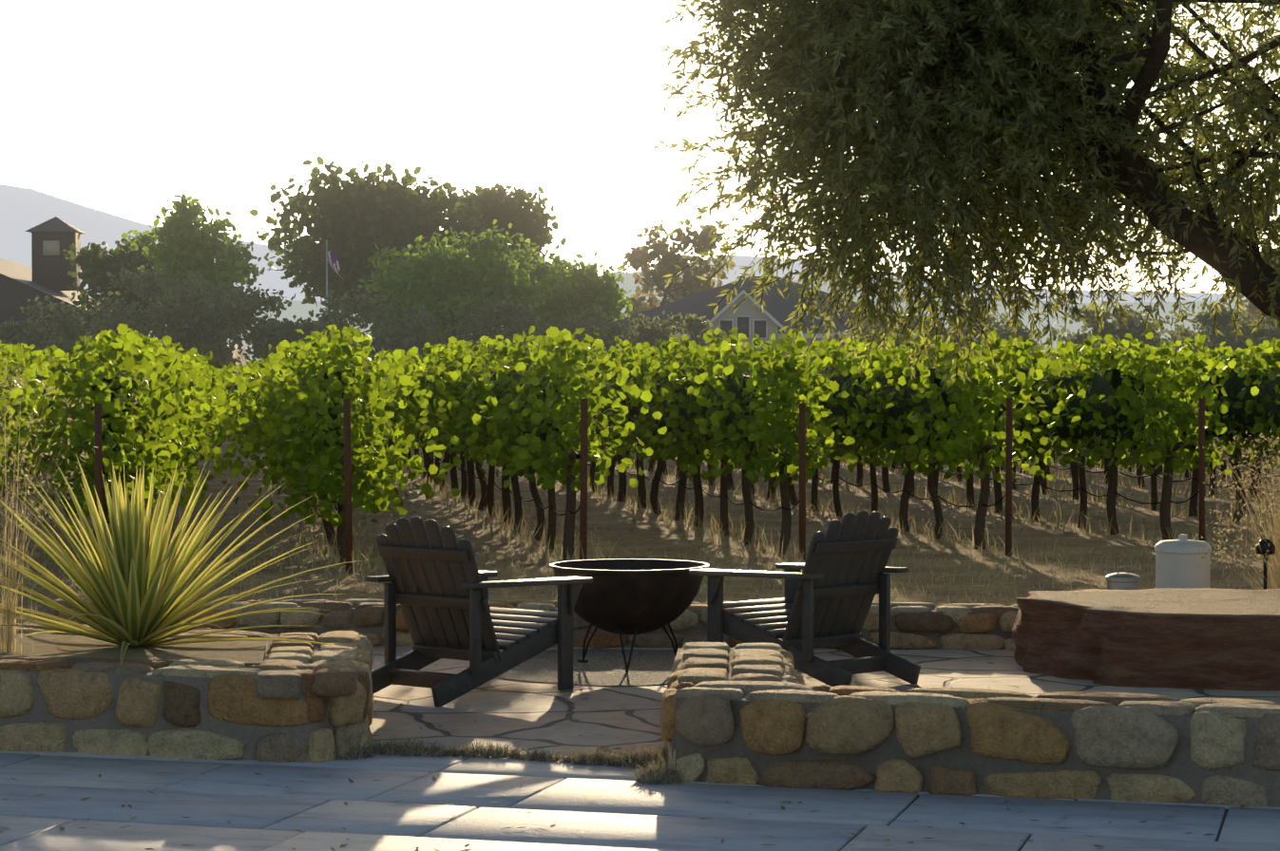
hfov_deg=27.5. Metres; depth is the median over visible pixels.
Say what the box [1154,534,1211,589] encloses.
well tank
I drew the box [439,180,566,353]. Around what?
tree
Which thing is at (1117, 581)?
galvanized canister
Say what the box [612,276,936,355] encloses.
farm house
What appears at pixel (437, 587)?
adirondack chair
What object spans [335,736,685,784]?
dry edge tufts
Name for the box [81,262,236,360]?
olive tree
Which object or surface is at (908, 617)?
low wall stones
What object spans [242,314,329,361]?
bush
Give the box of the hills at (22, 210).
[0,184,1246,303]
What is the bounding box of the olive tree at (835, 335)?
[818,302,948,356]
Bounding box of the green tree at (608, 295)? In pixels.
[491,247,632,342]
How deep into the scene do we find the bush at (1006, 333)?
104.72 m
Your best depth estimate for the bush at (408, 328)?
101.32 m
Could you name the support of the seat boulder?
on the flagstone patio
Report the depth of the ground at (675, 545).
28.47 m
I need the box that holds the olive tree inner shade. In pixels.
[864,0,976,93]
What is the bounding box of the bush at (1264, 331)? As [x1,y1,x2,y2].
[1203,311,1279,354]
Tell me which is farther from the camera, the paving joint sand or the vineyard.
the vineyard
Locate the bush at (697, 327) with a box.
[632,310,745,352]
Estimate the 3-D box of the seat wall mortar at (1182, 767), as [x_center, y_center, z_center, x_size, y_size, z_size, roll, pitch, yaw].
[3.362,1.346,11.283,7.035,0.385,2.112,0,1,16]
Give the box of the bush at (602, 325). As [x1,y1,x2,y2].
[557,305,671,352]
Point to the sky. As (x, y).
(117, 107)
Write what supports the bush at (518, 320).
on the ground at (675, 545)
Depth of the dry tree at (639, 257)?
184.46 m
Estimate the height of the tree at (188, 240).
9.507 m
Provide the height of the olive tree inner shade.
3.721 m
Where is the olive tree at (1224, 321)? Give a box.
[1125,298,1271,357]
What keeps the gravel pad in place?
on the flagstone patio
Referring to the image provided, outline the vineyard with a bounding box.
[0,324,1279,565]
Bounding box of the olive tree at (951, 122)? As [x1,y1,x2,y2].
[650,0,1279,384]
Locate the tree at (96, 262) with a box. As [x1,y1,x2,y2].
[62,234,160,341]
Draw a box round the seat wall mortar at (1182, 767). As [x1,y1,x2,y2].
[671,648,1279,807]
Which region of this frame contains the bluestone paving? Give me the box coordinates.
[0,750,1279,850]
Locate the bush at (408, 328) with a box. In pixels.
[298,287,469,359]
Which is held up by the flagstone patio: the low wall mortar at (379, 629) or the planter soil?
the low wall mortar at (379, 629)
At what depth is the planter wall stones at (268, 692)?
11.81 m
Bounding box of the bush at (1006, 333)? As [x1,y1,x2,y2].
[912,301,1039,357]
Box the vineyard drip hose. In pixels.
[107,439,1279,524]
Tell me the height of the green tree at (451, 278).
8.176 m
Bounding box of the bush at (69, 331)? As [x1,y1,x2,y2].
[0,295,124,361]
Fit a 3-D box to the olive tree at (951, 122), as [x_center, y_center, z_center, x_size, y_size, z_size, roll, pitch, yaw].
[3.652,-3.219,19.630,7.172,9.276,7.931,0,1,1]
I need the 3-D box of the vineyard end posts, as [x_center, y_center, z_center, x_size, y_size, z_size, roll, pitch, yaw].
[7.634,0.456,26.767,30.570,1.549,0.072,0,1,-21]
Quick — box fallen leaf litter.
[0,649,1248,850]
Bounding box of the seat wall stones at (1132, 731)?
[659,642,1279,807]
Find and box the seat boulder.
[1011,588,1279,690]
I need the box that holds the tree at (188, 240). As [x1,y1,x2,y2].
[121,193,268,342]
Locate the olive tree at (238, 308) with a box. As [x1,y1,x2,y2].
[138,271,295,387]
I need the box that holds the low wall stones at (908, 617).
[40,598,1019,650]
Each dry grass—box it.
[0,347,97,654]
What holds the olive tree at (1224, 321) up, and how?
on the ground at (675, 545)
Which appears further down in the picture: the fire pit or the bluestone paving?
the bluestone paving
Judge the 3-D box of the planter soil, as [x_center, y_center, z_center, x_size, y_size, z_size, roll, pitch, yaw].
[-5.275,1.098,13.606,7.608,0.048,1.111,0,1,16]
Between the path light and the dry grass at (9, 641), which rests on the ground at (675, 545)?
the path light
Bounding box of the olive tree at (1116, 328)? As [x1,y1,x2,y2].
[1042,301,1170,355]
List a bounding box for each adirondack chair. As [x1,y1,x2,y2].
[365,516,592,707]
[688,510,920,687]
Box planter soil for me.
[0,632,267,668]
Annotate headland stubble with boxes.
[0,542,1276,624]
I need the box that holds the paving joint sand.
[839,796,1228,850]
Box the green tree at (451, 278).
[356,219,585,347]
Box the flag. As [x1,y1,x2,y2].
[327,244,343,281]
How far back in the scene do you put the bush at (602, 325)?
105.74 m
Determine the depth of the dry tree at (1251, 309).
188.13 m
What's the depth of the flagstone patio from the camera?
13.90 m
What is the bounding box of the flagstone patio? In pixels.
[369,646,1279,763]
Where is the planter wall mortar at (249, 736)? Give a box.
[0,633,359,763]
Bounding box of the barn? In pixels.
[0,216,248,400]
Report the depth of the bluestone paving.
10.27 m
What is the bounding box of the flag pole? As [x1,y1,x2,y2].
[325,240,327,314]
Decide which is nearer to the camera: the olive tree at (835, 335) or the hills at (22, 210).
the olive tree at (835, 335)
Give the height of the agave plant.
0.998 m
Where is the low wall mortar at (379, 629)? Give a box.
[38,605,1012,649]
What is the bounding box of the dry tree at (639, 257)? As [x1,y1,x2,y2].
[618,218,736,317]
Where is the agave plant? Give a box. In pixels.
[0,455,377,665]
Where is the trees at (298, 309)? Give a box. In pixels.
[148,270,1273,362]
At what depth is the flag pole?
112.02 m
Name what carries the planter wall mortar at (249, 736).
on the flagstone patio
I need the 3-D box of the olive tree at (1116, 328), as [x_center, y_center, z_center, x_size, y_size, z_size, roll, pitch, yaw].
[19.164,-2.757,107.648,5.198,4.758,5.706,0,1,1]
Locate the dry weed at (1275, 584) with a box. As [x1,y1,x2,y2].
[1193,429,1279,590]
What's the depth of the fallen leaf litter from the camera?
10.41 m
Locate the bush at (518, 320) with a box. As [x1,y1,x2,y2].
[455,293,576,353]
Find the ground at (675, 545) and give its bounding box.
[0,408,1279,624]
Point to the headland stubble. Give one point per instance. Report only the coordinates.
(907, 600)
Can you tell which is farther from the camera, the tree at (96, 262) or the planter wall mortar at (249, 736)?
the tree at (96, 262)
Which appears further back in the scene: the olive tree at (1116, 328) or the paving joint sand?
the olive tree at (1116, 328)
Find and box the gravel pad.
[496,649,675,686]
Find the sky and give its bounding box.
[0,0,1279,293]
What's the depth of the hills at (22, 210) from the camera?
4004.61 m
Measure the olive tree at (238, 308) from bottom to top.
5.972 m
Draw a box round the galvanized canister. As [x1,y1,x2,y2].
[1106,567,1140,590]
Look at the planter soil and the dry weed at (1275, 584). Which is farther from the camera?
the dry weed at (1275, 584)
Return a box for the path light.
[1255,538,1275,590]
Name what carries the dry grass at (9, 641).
on the planter soil
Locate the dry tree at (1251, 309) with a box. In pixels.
[1228,244,1279,334]
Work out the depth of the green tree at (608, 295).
110.38 m
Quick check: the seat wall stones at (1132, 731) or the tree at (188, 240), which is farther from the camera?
the tree at (188, 240)
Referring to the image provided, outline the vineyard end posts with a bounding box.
[94,398,1204,574]
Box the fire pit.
[549,558,709,672]
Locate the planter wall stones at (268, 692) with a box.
[0,623,374,763]

